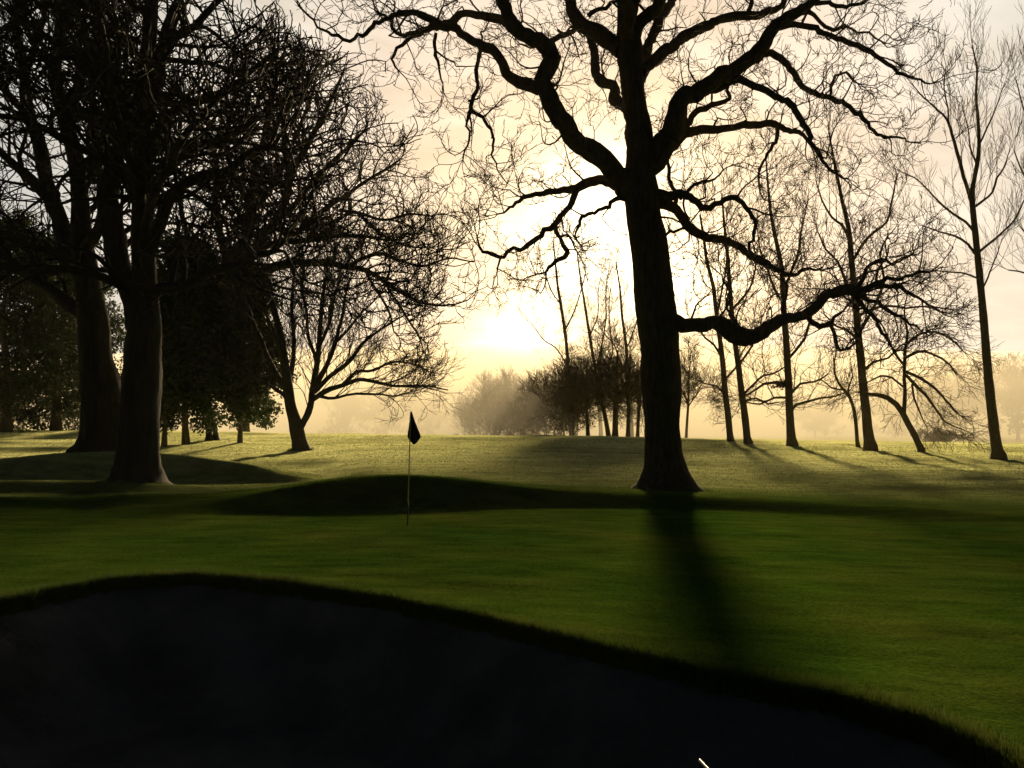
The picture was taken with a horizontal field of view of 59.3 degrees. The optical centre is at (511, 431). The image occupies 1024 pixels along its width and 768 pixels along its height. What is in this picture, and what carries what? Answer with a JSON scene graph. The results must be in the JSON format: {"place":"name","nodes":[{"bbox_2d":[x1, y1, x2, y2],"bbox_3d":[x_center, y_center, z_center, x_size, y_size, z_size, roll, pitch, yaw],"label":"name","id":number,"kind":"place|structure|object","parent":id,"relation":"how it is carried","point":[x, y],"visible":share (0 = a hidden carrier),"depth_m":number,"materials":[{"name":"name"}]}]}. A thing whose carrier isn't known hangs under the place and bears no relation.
{"place":"outdoors","nodes":[
{"label":"outdoors","id":0,"kind":"place"},
{"bbox_2d":[0,429,1023,767],"bbox_3d":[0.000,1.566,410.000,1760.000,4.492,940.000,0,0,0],"label":"ground","id":1,"kind":"structure","parent":0,"point":[358,501],"depth_m":15.79,"materials":[{"name":"green plant"}]},
{"bbox_2d":[0,375,63,428],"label":"evergreen tree","id":2,"kind":"object","parent":1,"relation":"on","point":[27,418],"visible":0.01,"depth_m":120.28,"materials":[{"name":"green plant"}]},
{"bbox_2d":[0,208,76,432],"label":"evergreen tree","id":3,"kind":"object","parent":1,"relation":"on","point":[9,392],"visible":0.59,"depth_m":59.69,"materials":[{"name":"green plant"}]},
{"bbox_2d":[0,236,104,430],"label":"evergreen tree","id":4,"kind":"object","parent":1,"relation":"on","point":[54,411],"visible":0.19,"depth_m":62.84,"materials":[{"name":"green plant"}]},
{"bbox_2d":[57,263,126,423],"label":"evergreen tree","id":5,"kind":"object","parent":1,"relation":"on","point":[116,329],"visible":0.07,"depth_m":69.62,"materials":[{"name":"green plant"}]},
{"bbox_2d":[0,0,214,452],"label":"bare tree","id":6,"kind":"object","parent":1,"relation":"on","point":[99,384],"visible":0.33,"depth_m":35.56,"materials":[{"name":"brown wood"}]},
{"bbox_2d":[120,262,202,446],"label":"evergreen tree","id":7,"kind":"object","parent":1,"relation":"on","point":[170,356],"visible":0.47,"depth_m":49.45,"materials":[{"name":"green plant"}]},
{"bbox_2d":[160,410,204,430],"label":"evergreen tree","id":8,"kind":"object","parent":1,"relation":"on","point":[189,425],"visible":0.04,"depth_m":128.43,"materials":[{"name":"green plant"}]},
{"bbox_2d":[156,225,240,444],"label":"evergreen tree","id":9,"kind":"object","parent":1,"relation":"on","point":[207,309],"visible":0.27,"depth_m":50.83,"materials":[{"name":"green plant"}]},
{"bbox_2d":[0,0,422,484],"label":"bare tree","id":10,"kind":"object","parent":1,"relation":"on","point":[126,115],"visible":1,"depth_m":26.85,"materials":[{"name":"brown wood"}]},
{"bbox_2d":[181,243,300,442],"bbox_3d":[-16.024,-5.185,52.960,6.074,11.915,5.814,0,0,33],"label":"evergreen tree","id":11,"kind":"object","parent":1,"relation":"on","point":[245,400],"visible":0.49,"depth_m":51.77,"materials":[{"name":"green plant"}]},
{"bbox_2d":[214,370,277,431],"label":"evergreen tree","id":12,"kind":"object","parent":1,"relation":"on","point":[270,424],"visible":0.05,"depth_m":83.63,"materials":[{"name":"green plant"}]},
{"bbox_2d":[153,6,489,440],"bbox_3d":[-11.554,-13.563,56.101,24.150,28.454,19.896,0,0,26],"label":"bare tree","id":13,"kind":"object","parent":1,"relation":"on","point":[378,235],"visible":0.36,"depth_m":53.33,"materials":[{"name":"brown wood"}]},
{"bbox_2d":[185,207,466,450],"bbox_3d":[-10.524,-5.951,49.173,16.346,14.088,11.853,0,0,0],"label":"bare tree","id":14,"kind":"object","parent":1,"relation":"on","point":[297,423],"visible":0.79,"depth_m":48.71,"materials":[{"name":"brown plant"}]},
{"bbox_2d":[314,387,377,433],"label":"tree","id":15,"kind":"object","parent":1,"relation":"on","point":[344,405],"visible":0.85,"depth_m":316.84,"materials":[{"name":"brown plant"}]},
{"bbox_2d":[352,379,423,433],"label":"tree","id":16,"kind":"object","parent":1,"relation":"on","point":[384,413],"visible":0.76,"depth_m":298.10,"materials":[{"name":"beige plant"}]},
{"bbox_2d":[407,411,420,525],"bbox_3d":[-1.921,0.782,17.600,0.280,2.365,0.066,0,0,0],"label":"flagstick","id":17,"kind":"object","parent":1,"relation":"on","point":[414,436],"visible":0.98,"depth_m":17.59,"materials":[{"name":"fabric"}]},
{"bbox_2d":[400,388,455,433],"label":"tree","id":18,"kind":"object","parent":1,"relation":"on","point":[427,420],"visible":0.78,"depth_m":336.98,"materials":[{"name":"brown plant"}]},
{"bbox_2d":[447,390,490,434],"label":"bush","id":19,"kind":"object","parent":1,"relation":"on","point":[467,419],"visible":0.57,"depth_m":164.50,"materials":[{"name":"brown plant"}]},
{"bbox_2d":[0,585,968,767],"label":"bunker sand","id":20,"kind":"structure","parent":1,"relation":"on","point":[194,676],"depth_m":8.51,"materials":[{"name":"sand"}]},
{"bbox_2d":[698,759,708,767],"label":"bunker rake","id":21,"kind":"object","parent":20,"relation":"on","point":[703,764],"visible":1,"depth_m":4.05,"materials":[{"name":"white paint"}]},
{"bbox_2d":[464,362,532,434],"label":"tree","id":22,"kind":"object","parent":1,"relation":"on","point":[488,384],"visible":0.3,"depth_m":156.41,"materials":[{"name":"brown plant"}]},
{"bbox_2d":[463,385,549,435],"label":"bush","id":23,"kind":"object","parent":1,"relation":"on","point":[499,410],"visible":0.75,"depth_m":131.62,"materials":[{"name":"brown plant"}]},
{"bbox_2d":[492,362,563,434],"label":"bush","id":24,"kind":"object","parent":1,"relation":"on","point":[505,385],"visible":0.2,"depth_m":148.25,"materials":[{"name":"brown plant"}]},
{"bbox_2d":[505,375,589,435],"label":"bush","id":25,"kind":"object","parent":1,"relation":"on","point":[533,402],"visible":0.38,"depth_m":117.80,"materials":[{"name":"brown plant"}]},
{"bbox_2d":[516,218,599,434],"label":"bare tree","id":26,"kind":"object","parent":1,"relation":"on","point":[563,322],"visible":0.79,"depth_m":127.93,"materials":[{"name":"brown wood"}]},
{"bbox_2d":[517,352,609,435],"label":"bush","id":27,"kind":"object","parent":1,"relation":"on","point":[566,416],"visible":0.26,"depth_m":96.26,"materials":[{"name":"brown plant"}]},
{"bbox_2d":[538,334,624,435],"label":"hawthorn","id":28,"kind":"object","parent":1,"relation":"on","point":[569,363],"visible":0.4,"depth_m":75.69,"materials":[{"name":"brown plant"}]},
{"bbox_2d":[563,230,625,435],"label":"bare tree","id":29,"kind":"object","parent":1,"relation":"on","point":[606,288],"visible":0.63,"depth_m":133.87,"materials":[{"name":"brown plant"}]},
{"bbox_2d":[552,311,641,435],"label":"hawthorn","id":30,"kind":"object","parent":1,"relation":"on","point":[592,385],"visible":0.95,"depth_m":72.86,"materials":[{"name":"brown plant"}]},
{"bbox_2d":[558,317,643,435],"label":"hawthorn","id":31,"kind":"object","parent":1,"relation":"on","point":[615,422],"visible":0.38,"depth_m":74.37,"materials":[{"name":"brown plant"}]},
{"bbox_2d":[591,242,639,436],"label":"bare tree","id":32,"kind":"object","parent":1,"relation":"on","point":[625,338],"visible":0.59,"depth_m":121.85,"materials":[{"name":"brown plant"}]},
{"bbox_2d":[589,323,643,436],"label":"hawthorn","id":33,"kind":"object","parent":1,"relation":"on","point":[628,422],"visible":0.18,"depth_m":75.80,"materials":[{"name":"brown plant"}]},
{"bbox_2d":[267,0,1005,491],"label":"oak tree","id":34,"kind":"object","parent":1,"relation":"on","point":[661,322],"visible":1,"depth_m":26.45,"materials":[{"name":"brown plant"}]},
{"bbox_2d":[599,327,686,436],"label":"hawthorn","id":35,"kind":"object","parent":1,"relation":"on","point":[637,430],"visible":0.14,"depth_m":76.87,"materials":[{"name":"brown plant"}]},
{"bbox_2d":[679,332,738,437],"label":"hawthorn","id":36,"kind":"object","parent":1,"relation":"on","point":[693,384],"visible":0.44,"depth_m":83.47,"materials":[{"name":"brown plant"}]},
{"bbox_2d":[675,181,769,440],"bbox_3d":[13.911,-8.058,59.681,8.934,17.683,7.391,0,0,0],"label":"bare tree","id":37,"kind":"object","parent":1,"relation":"on","point":[717,304],"visible":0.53,"depth_m":59.88,"materials":[{"name":"brown wood"}]},
{"bbox_2d":[703,153,822,443],"bbox_3d":[16.226,-8.500,58.072,7.840,18.707,6.410,0,0,0],"label":"bare tree","id":38,"kind":"object","parent":1,"relation":"on","point":[747,438],"visible":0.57,"depth_m":57.82,"materials":[{"name":"brown wood"}]},
{"bbox_2d":[702,114,882,445],"bbox_3d":[17.649,-9.480,56.640,12.461,21.048,8.413,0,0,0],"label":"bare tree","id":39,"kind":"object","parent":1,"relation":"on","point":[791,439],"visible":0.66,"depth_m":56.79,"materials":[{"name":"brown bark"}]},
{"bbox_2d":[781,388,845,436],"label":"tree","id":40,"kind":"object","parent":1,"relation":"on","point":[820,420],"visible":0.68,"depth_m":327.21,"materials":[{"name":"brown plant"}]},
{"bbox_2d":[792,334,867,446],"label":"bare tree","id":41,"kind":"object","parent":1,"relation":"on","point":[857,443],"visible":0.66,"depth_m":56.93,"materials":[{"name":"brown plant"}]},
{"bbox_2d":[780,73,992,450],"bbox_3d":[21.831,-9.989,53.606,11.661,22.491,8.425,0,0,0],"label":"bare tree","id":42,"kind":"object","parent":1,"relation":"on","point":[869,442],"visible":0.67,"depth_m":53.80,"materials":[{"name":"brown wood"}]},
{"bbox_2d":[858,374,928,437],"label":"tree","id":43,"kind":"object","parent":1,"relation":"on","point":[892,409],"visible":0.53,"depth_m":290.31,"materials":[{"name":"brown plant"}]},
{"bbox_2d":[816,259,1005,454],"bbox_3d":[23.291,-3.975,51.924,11.134,12.932,6.371,0,0,0],"label":"bare tree","id":44,"kind":"object","parent":1,"relation":"on","point":[901,410],"visible":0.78,"depth_m":51.89,"materials":[{"name":"brown plant"}]},
{"bbox_2d":[901,369,979,432],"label":"tree","id":45,"kind":"object","parent":1,"relation":"on","point":[935,423],"visible":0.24,"depth_m":249.58,"materials":[{"name":"brown plant"}]},
{"bbox_2d":[860,0,1023,459],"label":"bare tree","id":46,"kind":"object","parent":1,"relation":"on","point":[997,452],"visible":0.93,"depth_m":47.87,"materials":[{"name":"brown wood"}]},
{"bbox_2d":[910,428,973,441],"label":"bush","id":47,"kind":"object","parent":1,"relation":"on","point":[919,433],"visible":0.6,"depth_m":93.08,"materials":[{"name":"brown plant"}]},
{"bbox_2d":[911,354,1011,435],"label":"tree","id":48,"kind":"object","parent":1,"relation":"on","point":[964,403],"visible":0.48,"depth_m":223.56,"materials":[{"name":"beige plant"}]},
{"bbox_2d":[955,0,1023,273],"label":"bare tree","id":49,"kind":"object","parent":1,"relation":"on","point":[1020,166],"visible":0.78,"depth_m":50.84,"materials":[{"name":"brown wood"}]},
{"bbox_2d":[962,352,1023,439],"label":"tree","id":50,"kind":"object","parent":1,"relation":"on","point":[1012,398],"visible":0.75,"depth_m":213.57,"materials":[{"name":"beige plant"}]},
{"bbox_2d":[996,354,1023,433],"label":"tree","id":51,"kind":"object","parent":1,"relation":"on","point":[1022,362],"visible":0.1,"depth_m":235.07,"materials":[{"name":"brown plant"}]},
{"bbox_2d":[0,0,1023,433],"label":"sky","id":52,"kind":"structure","parent":0,"point":[487,341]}
]}

